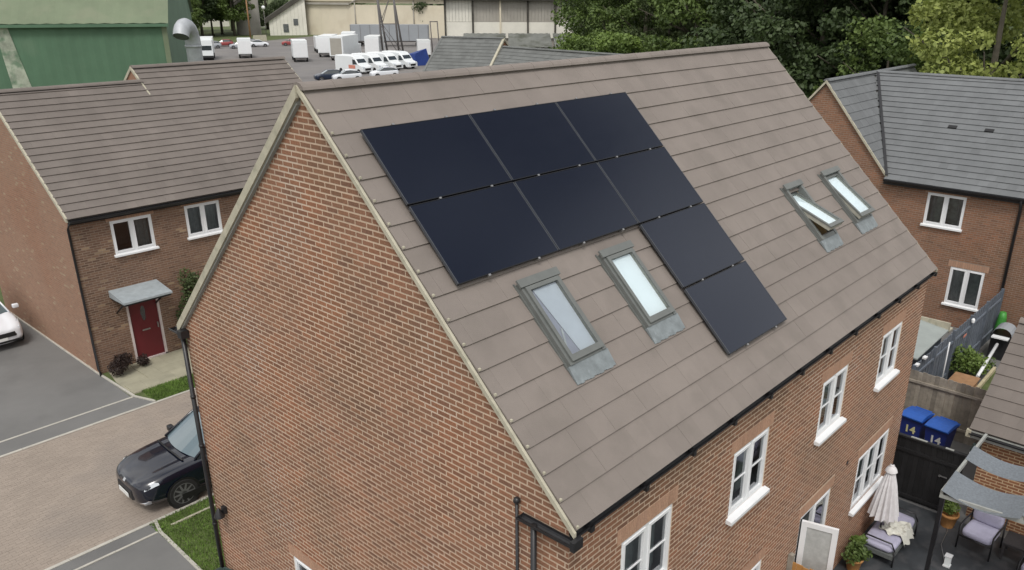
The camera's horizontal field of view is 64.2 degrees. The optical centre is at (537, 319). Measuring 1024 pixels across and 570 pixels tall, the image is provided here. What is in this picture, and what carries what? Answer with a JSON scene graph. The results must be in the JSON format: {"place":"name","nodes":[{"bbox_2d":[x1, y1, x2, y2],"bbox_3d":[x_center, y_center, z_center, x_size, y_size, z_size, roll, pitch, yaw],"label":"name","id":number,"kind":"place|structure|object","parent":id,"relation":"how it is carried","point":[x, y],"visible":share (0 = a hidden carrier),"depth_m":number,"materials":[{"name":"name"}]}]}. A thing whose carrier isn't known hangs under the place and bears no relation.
{"place":"outdoors","nodes":[
{"label":"outdoors","id":0,"kind":"place"},
{"bbox_2d":[0,389,212,569],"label":"road","id":1,"kind":"structure","parent":0,"point":[80,474],"depth_m":20.71,"materials":[{"name":"beige brick"}]},
{"bbox_2d":[116,406,211,508],"bbox_3d":[-8.071,3.070,20.585,2.260,1.687,4.743,19,29,39],"label":"parked car","id":2,"kind":"object","parent":1,"relation":"on","point":[168,467],"visible":0.48,"depth_m":19.29,"materials":[{"name":"black paint"}]},
{"bbox_2d":[51,524,195,569],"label":"asphalt path","id":3,"kind":"structure","parent":0,"point":[157,551],"depth_m":17.60,"materials":[{"name":"grey asphalt"}]},
{"bbox_2d":[103,372,194,400],"bbox_3d":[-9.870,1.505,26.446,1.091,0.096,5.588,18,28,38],"label":"lawn grass","id":4,"kind":"structure","parent":0,"point":[169,390],"depth_m":24.95,"materials":[{"name":"green plant"}]},
{"bbox_2d":[0,56,302,376],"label":"brick house","id":5,"kind":"structure","parent":0,"point":[118,200],"depth_m":26.66,"materials":[{"name":"brown brick"}]},
{"bbox_2d":[109,214,159,257],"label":"window","id":6,"kind":"structure","parent":5,"relation":"in","point":[133,235],"depth_m":25.98,"materials":[{"name":"white plastic"}]},
{"bbox_2d":[128,299,164,356],"bbox_3d":[-12.823,0.297,26.749,0.090,1.970,0.910,18,28,38],"label":"front door","id":7,"kind":"structure","parent":5,"relation":"in","point":[144,317],"depth_m":26.76,"materials":[{"name":"red wood"}]},
{"bbox_2d":[184,200,222,239],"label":"window","id":8,"kind":"structure","parent":5,"relation":"in","point":[202,219],"depth_m":27.32,"materials":[{"name":"white plastic"}]},
{"bbox_2d":[110,347,192,393],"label":"front path","id":9,"kind":"structure","parent":0,"point":[135,378],"depth_m":26.01,"materials":[{"name":"beige concrete"}]},
{"bbox_2d":[107,352,133,375],"bbox_3d":[-13.162,1.424,25.802,0.658,0.718,0.888,8,23,19],"label":"shrub","id":10,"kind":"object","parent":9,"relation":"on","point":[120,363],"visible":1,"depth_m":25.67,"materials":[{"name":"red plant"}]},
{"bbox_2d":[176,268,199,343],"bbox_3d":[-11.619,-0.390,27.421,0.412,2.875,1.266,18,28,38],"label":"climbing plant","id":11,"kind":"object","parent":9,"relation":"on","point":[189,282],"visible":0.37,"depth_m":27.09,"materials":[{"name":"green plant"}]},
{"bbox_2d":[149,496,225,569],"bbox_3d":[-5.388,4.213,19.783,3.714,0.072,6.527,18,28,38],"label":"lawn grass","id":12,"kind":"structure","parent":0,"point":[193,531],"depth_m":18.41,"materials":[{"name":"green plant"}]},
{"bbox_2d":[0,0,435,569],"bbox_3d":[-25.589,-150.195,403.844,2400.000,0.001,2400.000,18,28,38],"label":"ground","id":13,"kind":"structure","parent":0,"point":[1,296],"depth_m":707.84,"materials":[{"name":"green plant"}]},
{"bbox_2d":[0,320,129,440],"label":"drive","id":14,"kind":"structure","parent":13,"relation":"on","point":[44,381],"depth_m":25.08,"materials":[{"name":"concrete"}]},
{"bbox_2d":[0,302,23,344],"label":"parked car","id":15,"kind":"object","parent":14,"relation":"on","point":[11,329],"visible":1,"depth_m":27.72,"materials":[{"name":"white paint"}]},
{"bbox_2d":[0,396,132,442],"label":"kerb","id":16,"kind":"structure","parent":13,"relation":"on","point":[65,419],"depth_m":23.19,"materials":[{"name":"concrete"}]},
{"bbox_2d":[0,397,152,455],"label":"asphalt strip","id":17,"kind":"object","parent":13,"relation":"on","point":[40,435],"visible":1,"depth_m":22.89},
{"bbox_2d":[11,312,155,401],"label":"kerb","id":18,"kind":"structure","parent":13,"relation":"on","point":[106,378],"depth_m":26.25,"materials":[{"name":"concrete"}]},
{"bbox_2d":[0,0,192,88],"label":"barn","id":19,"kind":"structure","parent":13,"relation":"on","point":[52,42],"depth_m":72.34,"materials":[{"name":"green metal"}]},
{"bbox_2d":[0,388,194,457],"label":"kerb","id":20,"kind":"structure","parent":13,"relation":"on","point":[91,424],"depth_m":22.89,"materials":[{"name":"concrete"}]},
{"bbox_2d":[74,532,157,569],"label":"kerb","id":21,"kind":"structure","parent":13,"relation":"on","point":[113,552],"depth_m":17.74,"materials":[{"name":"concrete"}]},
{"bbox_2d":[44,493,213,569],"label":"kerb","id":22,"kind":"structure","parent":13,"relation":"on","point":[106,542],"depth_m":18.20,"materials":[{"name":"concrete"}]},
{"bbox_2d":[154,521,201,569],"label":"kerb","id":23,"kind":"structure","parent":13,"relation":"on","point":[182,553],"depth_m":17.82,"materials":[{"name":"concrete"}]},
{"bbox_2d":[173,18,202,61],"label":"vent duct","id":24,"kind":"object","parent":13,"relation":"on","point":[185,29],"visible":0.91,"depth_m":73.44,"materials":[{"name":"silver metal"}]},
{"bbox_2d":[197,25,317,41],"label":"grass verge","id":25,"kind":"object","parent":13,"relation":"on","point":[218,36],"depth_m":221.72,"materials":[{"name":"plant"}]},
{"bbox_2d":[190,0,205,28],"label":"broadleaf tree","id":26,"kind":"object","parent":25,"relation":"on","point":[195,14],"visible":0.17,"depth_m":203.16,"materials":[{"name":"green plant"}]},
{"bbox_2d":[191,0,220,35],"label":"broadleaf tree","id":27,"kind":"object","parent":25,"relation":"on","point":[209,6],"visible":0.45,"depth_m":209.54,"materials":[{"name":"green plant"}]},
{"bbox_2d":[215,0,254,35],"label":"broadleaf tree","id":28,"kind":"object","parent":25,"relation":"on","point":[227,13],"visible":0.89,"depth_m":213.70,"materials":[{"name":"green plant"}]},
{"bbox_2d":[233,0,261,34],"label":"storage silo","id":29,"kind":"object","parent":25,"relation":"on","point":[243,27],"visible":0.7,"depth_m":223.06,"materials":[{"name":"grey metal"}]},
{"bbox_2d":[258,0,287,28],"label":"broadleaf tree","id":30,"kind":"object","parent":25,"relation":"on","point":[270,7],"visible":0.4,"depth_m":251.80,"materials":[{"name":"green plant"}]},
{"bbox_2d":[265,0,307,35],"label":"white shed","id":31,"kind":"structure","parent":25,"relation":"on","point":[287,27],"depth_m":220.88,"materials":[{"name":"white metal"}]},
{"bbox_2d":[203,26,439,81],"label":"yard surface","id":32,"kind":"object","parent":13,"relation":"on","point":[305,70],"visible":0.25,"depth_m":153.56,"materials":[{"name":"concrete"}]},
{"bbox_2d":[200,36,214,59],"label":"lorry","id":33,"kind":"object","parent":32,"relation":"on","point":[208,48],"visible":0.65,"depth_m":141.89,"materials":[{"name":"white paint"}]},
{"bbox_2d":[237,38,251,57],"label":"box truck","id":34,"kind":"object","parent":32,"relation":"on","point":[244,46],"visible":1,"depth_m":145.78,"materials":[{"name":"white paint"}]},
{"bbox_2d":[290,39,307,61],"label":"box truck","id":35,"kind":"object","parent":32,"relation":"on","point":[299,49],"visible":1,"depth_m":138.47,"materials":[{"name":"white paint"}]},
{"bbox_2d":[317,34,336,56],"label":"box truck","id":36,"kind":"object","parent":32,"relation":"on","point":[323,44],"visible":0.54,"depth_m":148.97,"materials":[{"name":"white paint"}]},
{"bbox_2d":[314,69,340,80],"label":"parked car","id":37,"kind":"object","parent":32,"relation":"on","point":[326,74],"visible":0.65,"depth_m":109.68,"materials":[{"name":"blue paint"}]},
{"bbox_2d":[328,34,361,59],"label":"box truck","id":38,"kind":"object","parent":32,"relation":"on","point":[344,44],"visible":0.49,"depth_m":142.50,"materials":[{"name":"white paint"}]},
{"bbox_2d":[332,69,361,78],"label":"parked car","id":39,"kind":"object","parent":32,"relation":"on","point":[349,73],"visible":0.64,"depth_m":109.67,"materials":[{"name":"white paint"}]},
{"bbox_2d":[335,54,372,72],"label":"delivery van","id":40,"kind":"object","parent":32,"relation":"on","point":[359,63],"visible":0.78,"depth_m":120.38,"materials":[{"name":"white paint"}]},
{"bbox_2d":[352,53,387,70],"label":"delivery van","id":41,"kind":"object","parent":32,"relation":"on","point":[375,61],"visible":0.48,"depth_m":122.53,"materials":[{"name":"white paint"}]},
{"bbox_2d":[297,0,444,37],"bbox_3d":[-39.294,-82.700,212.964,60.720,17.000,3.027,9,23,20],"label":"factory building","id":42,"kind":"structure","parent":32,"relation":"on","point":[337,17],"depth_m":217.68,"materials":[{"name":"beige metal"}]},
{"bbox_2d":[364,35,384,52],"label":"box truck","id":43,"kind":"object","parent":32,"relation":"on","point":[372,43],"visible":0.2,"depth_m":144.17,"materials":[{"name":"white paint"}]},
{"bbox_2d":[369,66,398,75],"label":"parked car","id":44,"kind":"object","parent":32,"relation":"on","point":[384,70],"visible":0.67,"depth_m":114.13,"materials":[{"name":"white paint"}]},
{"bbox_2d":[367,51,402,69],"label":"delivery van","id":45,"kind":"object","parent":32,"relation":"on","point":[390,59],"visible":0.61,"depth_m":125.14,"materials":[{"name":"white paint"}]},
{"bbox_2d":[350,24,429,45],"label":"curtain trailer","id":46,"kind":"object","parent":32,"relation":"on","point":[411,32],"visible":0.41,"depth_m":178.63,"materials":[{"name":"metal"}]},
{"bbox_2d":[376,0,403,50],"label":"lattice tower","id":47,"kind":"structure","parent":32,"relation":"on","point":[380,17],"depth_m":145.99,"materials":[{"name":"metal"}]},
{"bbox_2d":[382,50,417,68],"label":"delivery van","id":48,"kind":"object","parent":32,"relation":"on","point":[405,58],"visible":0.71,"depth_m":127.72,"materials":[{"name":"white paint"}]},
{"bbox_2d":[410,49,428,65],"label":"tarpaulin heap","id":49,"kind":"object","parent":32,"relation":"on","point":[420,57],"visible":0.71,"depth_m":133.59,"materials":[{"name":"blue plastic"}]},
{"bbox_2d":[416,39,430,57],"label":"box truck","id":50,"kind":"object","parent":32,"relation":"on","point":[423,44],"visible":0.41,"depth_m":145.32,"materials":[{"name":"white paint"}]},
{"bbox_2d":[444,0,575,45],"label":"industrial building","id":51,"kind":"structure","parent":32,"relation":"on","point":[461,17],"depth_m":136.62,"materials":[{"name":"white metal"}]},
{"bbox_2d":[169,42,937,569],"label":"brick house","id":52,"kind":"structure","parent":13,"relation":"on","point":[375,386],"depth_m":11.50,"materials":[{"name":"brown brick"}]},
{"bbox_2d":[512,266,615,384],"bbox_3d":[0.176,0.135,10.356,1.516,1.418,0.770,18,28,38],"label":"roof window","id":53,"kind":"structure","parent":52,"relation":"in","point":[554,309],"depth_m":10.10,"materials":[{"name":"glass"}]},
{"bbox_2d":[360,92,786,354],"bbox_3d":[0.879,-1.139,11.354,3.364,3.281,5.437,18,28,38],"label":"solar array","id":54,"kind":"object","parent":52,"relation":"on","point":[487,229],"visible":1,"depth_m":11.56,"materials":[{"name":"black glass"}]},
{"bbox_2d":[595,240,684,343],"bbox_3d":[1.262,-0.320,11.497,1.516,1.418,0.750,18,28,38],"label":"roof window","id":55,"kind":"structure","parent":52,"relation":"in","point":[631,278],"depth_m":11.25,"materials":[{"name":"glass"}]},
{"bbox_2d":[620,504,671,569],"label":"window","id":56,"kind":"structure","parent":52,"relation":"in","point":[647,548],"depth_m":10.59,"materials":[{"name":"white plastic"}]},
{"bbox_2d":[725,427,769,525],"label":"window","id":57,"kind":"structure","parent":52,"relation":"in","point":[749,462],"depth_m":12.52,"materials":[{"name":"white plastic"}]},
{"bbox_2d":[779,179,843,252],"bbox_3d":[4.933,-1.856,15.352,1.516,1.418,0.730,18,28,38],"label":"roof window","id":58,"kind":"structure","parent":52,"relation":"in","point":[818,219],"depth_m":15.05,"materials":[{"name":"grey metal"}]},
{"bbox_2d":[796,520,838,569],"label":"patio door","id":59,"kind":"structure","parent":52,"relation":"in","point":[817,545],"depth_m":14.86,"materials":[{"name":"white plastic"}]},
{"bbox_2d":[808,489,829,524],"bbox_3d":[5.036,4.311,16.195,0.972,2.400,0.740,18,28,38],"label":"window","id":60,"kind":"structure","parent":52,"relation":"in","point":[817,514],"depth_m":15.86,"materials":[{"name":"white plastic"}]},
{"bbox_2d":[814,364,847,445],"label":"window","id":61,"kind":"structure","parent":52,"relation":"in","point":[833,388],"depth_m":14.64,"materials":[{"name":"white plastic"}]},
{"bbox_2d":[817,165,877,233],"bbox_3d":[6.049,-2.323,16.525,1.516,1.418,0.820,18,28,38],"label":"roof window","id":62,"kind":"structure","parent":52,"relation":"in","point":[852,203],"depth_m":16.24,"materials":[{"name":"grey metal"}]},
{"bbox_2d":[848,429,888,516],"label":"window","id":63,"kind":"structure","parent":52,"relation":"in","point":[870,463],"depth_m":17.68,"materials":[{"name":"white plastic"}]},
{"bbox_2d":[873,322,901,391],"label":"window","id":64,"kind":"structure","parent":52,"relation":"in","point":[890,342],"depth_m":16.54,"materials":[{"name":"white plastic"}]},
{"bbox_2d":[552,32,602,51],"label":"broadleaf tree","id":65,"kind":"object","parent":13,"relation":"on","point":[571,41],"visible":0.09,"depth_m":73.49,"materials":[{"name":"green plant"}]},
{"bbox_2d":[573,28,621,52],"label":"broadleaf tree","id":66,"kind":"object","parent":13,"relation":"on","point":[587,47],"visible":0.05,"depth_m":71.89,"materials":[{"name":"green plant"}]},
{"bbox_2d":[548,0,651,52],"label":"broadleaf tree","id":67,"kind":"object","parent":13,"relation":"on","point":[580,14],"visible":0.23,"depth_m":78.51,"materials":[{"name":"green plant"}]},
{"bbox_2d":[589,30,649,53],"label":"broadleaf tree","id":68,"kind":"object","parent":13,"relation":"on","point":[628,44],"visible":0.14,"depth_m":61.74,"materials":[{"name":"green plant"}]},
{"bbox_2d":[585,0,684,53],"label":"broadleaf tree","id":69,"kind":"object","parent":13,"relation":"on","point":[625,11],"visible":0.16,"depth_m":73.67,"materials":[{"name":"green plant"}]},
{"bbox_2d":[622,0,706,51],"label":"broadleaf tree","id":70,"kind":"object","parent":13,"relation":"on","point":[644,7],"visible":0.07,"depth_m":70.22,"materials":[{"name":"green plant"}]},
{"bbox_2d":[638,0,748,51],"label":"broadleaf tree","id":71,"kind":"object","parent":13,"relation":"on","point":[674,13],"visible":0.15,"depth_m":61.30,"materials":[{"name":"green plant"}]},
{"bbox_2d":[667,0,761,47],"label":"broadleaf tree","id":72,"kind":"object","parent":13,"relation":"on","point":[688,25],"visible":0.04,"depth_m":66.82,"materials":[{"name":"green plant"}]},
{"bbox_2d":[678,0,871,85],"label":"broadleaf tree","id":73,"kind":"object","parent":13,"relation":"on","point":[730,11],"visible":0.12,"depth_m":54.21,"materials":[{"name":"green plant"}]},
{"bbox_2d":[744,0,890,97],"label":"broadleaf tree","id":74,"kind":"object","parent":13,"relation":"on","point":[781,34],"visible":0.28,"depth_m":49.71,"materials":[{"name":"green plant"}]},
{"bbox_2d":[758,0,944,86],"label":"broadleaf tree","id":75,"kind":"object","parent":13,"relation":"on","point":[818,13],"visible":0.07,"depth_m":50.78,"materials":[{"name":"green plant"}]},
{"bbox_2d":[810,13,937,93],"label":"broadleaf tree","id":76,"kind":"object","parent":13,"relation":"on","point":[874,37],"visible":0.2,"depth_m":45.09,"materials":[{"name":"green plant"}]},
{"bbox_2d":[800,0,969,96],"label":"broadleaf tree","id":77,"kind":"object","parent":13,"relation":"on","point":[888,11],"visible":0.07,"depth_m":48.96,"materials":[{"name":"green plant"}]},
{"bbox_2d":[817,0,965,81],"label":"broadleaf tree","id":78,"kind":"object","parent":13,"relation":"on","point":[905,17],"visible":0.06,"depth_m":47.59,"materials":[{"name":"green plant"}]},
{"bbox_2d":[808,64,1023,327],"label":"brick house","id":79,"kind":"structure","parent":13,"relation":"on","point":[938,159],"depth_m":29.66,"materials":[{"name":"brown brick"}]},
{"bbox_2d":[920,192,966,231],"bbox_3d":[14.480,-3.847,29.033,1.400,1.215,0.324,18,28,38],"label":"window","id":80,"kind":"structure","parent":79,"relation":"in","point":[942,211],"depth_m":29.09,"materials":[{"name":"white plastic"}]},
{"bbox_2d":[941,266,984,311],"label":"window","id":81,"kind":"structure","parent":79,"relation":"in","point":[964,286],"depth_m":29.39,"materials":[{"name":"white plastic"}]},
{"bbox_2d":[846,0,1023,78],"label":"broadleaf tree","id":82,"kind":"object","parent":13,"relation":"on","point":[885,59],"visible":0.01,"depth_m":45.55,"materials":[{"name":"green plant"}]},
{"bbox_2d":[904,0,1023,78],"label":"broadleaf tree","id":83,"kind":"object","parent":13,"relation":"on","point":[973,17],"visible":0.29,"depth_m":36.55,"materials":[{"name":"green plant"}]},
{"bbox_2d":[912,0,1023,76],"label":"broadleaf tree","id":84,"kind":"object","parent":13,"relation":"on","point":[1007,51],"visible":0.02,"depth_m":43.79,"materials":[{"name":"green plant"}]},
{"bbox_2d":[919,0,1023,77],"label":"broadleaf tree","id":85,"kind":"object","parent":13,"relation":"on","point":[1008,48],"visible":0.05,"depth_m":43.50,"materials":[{"name":"green plant"}]},
{"bbox_2d":[423,36,508,70],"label":"terraced house","id":86,"kind":"structure","parent":0,"point":[452,52],"depth_m":56.66,"materials":[{"name":"grey tile"}]},
{"bbox_2d":[463,33,570,48],"bbox_3d":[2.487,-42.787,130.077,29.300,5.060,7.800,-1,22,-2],"label":"pavement","id":87,"kind":"structure","parent":0,"point":[537,40],"depth_m":130.03,"materials":[{"name":"grey concrete"}]},
{"bbox_2d":[493,46,617,64],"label":"terraced house","id":88,"kind":"structure","parent":0,"point":[511,54],"depth_m":53.77,"materials":[{"name":"grey tile"}]},
{"bbox_2d":[833,499,1023,569],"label":"patio","id":89,"kind":"structure","parent":0,"point":[968,554],"depth_m":17.80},
{"bbox_2d":[841,539,872,569],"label":"potted plant","id":90,"kind":"object","parent":89,"relation":"on","point":[855,556],"visible":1,"depth_m":17.08,"materials":[{"name":"green plant"}]},
{"bbox_2d":[867,464,898,527],"bbox_3d":[7.496,4.031,17.636,0.648,2.100,0.632,18,28,38],"label":"parasol","id":91,"kind":"object","parent":89,"relation":"on","point":[884,505],"visible":0.99,"depth_m":17.41,"materials":[{"name":"white fabric"}]},
{"bbox_2d":[864,507,918,567],"bbox_3d":[7.745,4.718,17.974,0.740,0.575,1.580,18,28,38],"label":"garden chair","id":92,"kind":"object","parent":89,"relation":"on","point":[882,543],"visible":0.58,"depth_m":17.53,"materials":[{"name":"purple fabric"}]},
{"bbox_2d":[879,520,913,544],"bbox_3d":[7.857,4.639,17.850,0.660,0.265,0.718,18,28,38],"label":"throw blanket","id":93,"kind":"object","parent":92,"relation":"on","point":[903,530],"visible":0.84,"depth_m":17.76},
{"bbox_2d":[941,500,960,528],"bbox_3d":[9.390,4.386,18.591,0.418,0.743,0.493,18,28,38],"label":"potted plant","id":94,"kind":"object","parent":89,"relation":"on","point":[950,516],"visible":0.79,"depth_m":18.50,"materials":[{"name":"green plant"}]},
{"bbox_2d":[924,433,1023,569],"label":"pergola","id":95,"kind":"object","parent":89,"relation":"on","point":[959,487],"visible":1,"depth_m":16.10,"materials":[{"name":"black plastic"}]},
{"bbox_2d":[955,509,1007,561],"bbox_3d":[9.742,4.521,17.833,0.819,1.061,0.720,-19,29,-39],"label":"garden chair","id":96,"kind":"object","parent":89,"relation":"on","point":[983,528],"visible":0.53,"depth_m":17.77,"materials":[{"name":"purple fabric"}]},
{"bbox_2d":[999,530,1023,566],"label":"side table","id":97,"kind":"object","parent":89,"relation":"on","point":[1012,539],"visible":0.91,"depth_m":17.52,"materials":[{"name":"wicker"}]},
{"bbox_2d":[911,316,952,368],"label":"patio","id":98,"kind":"structure","parent":0,"point":[931,333],"depth_m":24.61,"materials":[{"name":"grey stone"}]},
{"bbox_2d":[898,326,1007,537],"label":"paving","id":99,"kind":"structure","parent":0,"point":[969,470],"depth_m":21.72,"materials":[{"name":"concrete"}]},
{"bbox_2d":[900,406,934,439],"bbox_3d":[10.068,2.925,21.816,0.800,1.046,0.620,-18,28,-38],"label":"wheelie bin","id":100,"kind":"object","parent":99,"relation":"on","point":[915,420],"visible":0.76,"depth_m":21.54,"materials":[{"name":"blue plastic"}]},
{"bbox_2d":[893,432,967,510],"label":"garden gate","id":101,"kind":"structure","parent":99,"relation":"on","point":[926,470],"depth_m":19.13,"materials":[{"name":"black wood"}]},
{"bbox_2d":[924,416,960,447],"bbox_3d":[10.478,3.136,21.294,0.800,1.046,0.620,-18,28,-38],"label":"wheelie bin","id":102,"kind":"object","parent":99,"relation":"on","point":[941,430],"visible":0.65,"depth_m":21.02,"materials":[{"name":"blue plastic"}]},
{"bbox_2d":[903,369,986,448],"bbox_3d":[11.145,2.443,22.102,2.310,1.700,0.071,18,28,38],"label":"fence","id":103,"kind":"object","parent":99,"relation":"on","point":[932,391],"visible":0.6,"depth_m":22.09,"materials":[{"name":"brown wood"}]},
{"bbox_2d":[910,288,1004,402],"bbox_3d":[13.248,0.949,25.704,0.096,1.840,8.592,19,29,39],"label":"fence","id":104,"kind":"object","parent":99,"relation":"on","point":[979,331],"visible":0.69,"depth_m":25.92,"materials":[{"name":"grey wood"}]},
{"bbox_2d":[943,372,979,407],"bbox_3d":[12.489,2.150,24.104,0.680,0.800,0.980,18,28,38],"label":"planter box","id":105,"kind":"object","parent":99,"relation":"on","point":[966,379],"visible":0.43,"depth_m":24.03,"materials":[{"name":"brown wood"}]},
{"bbox_2d":[949,343,990,375],"bbox_3d":[13.319,1.382,25.279,1.138,1.364,1.305,4,22,9],"label":"shrub","id":106,"kind":"object","parent":105,"relation":"in","point":[969,359],"visible":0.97,"depth_m":25.05,"materials":[{"name":"green plant"}]},
{"bbox_2d":[986,322,1015,360],"bbox_3d":[15.435,0.757,27.167,0.600,1.120,0.980,18,28,38],"label":"barbecue","id":107,"kind":"object","parent":99,"relation":"on","point":[1002,336],"visible":0.82,"depth_m":27.06,"materials":[{"name":"black metal"}]},
{"bbox_2d":[971,367,995,404],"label":"lawn","id":108,"kind":"structure","parent":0,"point":[985,382],"depth_m":24.66,"materials":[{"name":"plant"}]},
{"bbox_2d":[965,317,1023,535],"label":"garage","id":109,"kind":"structure","parent":0,"point":[999,418],"depth_m":18.32,"materials":[{"name":"orange brick"}]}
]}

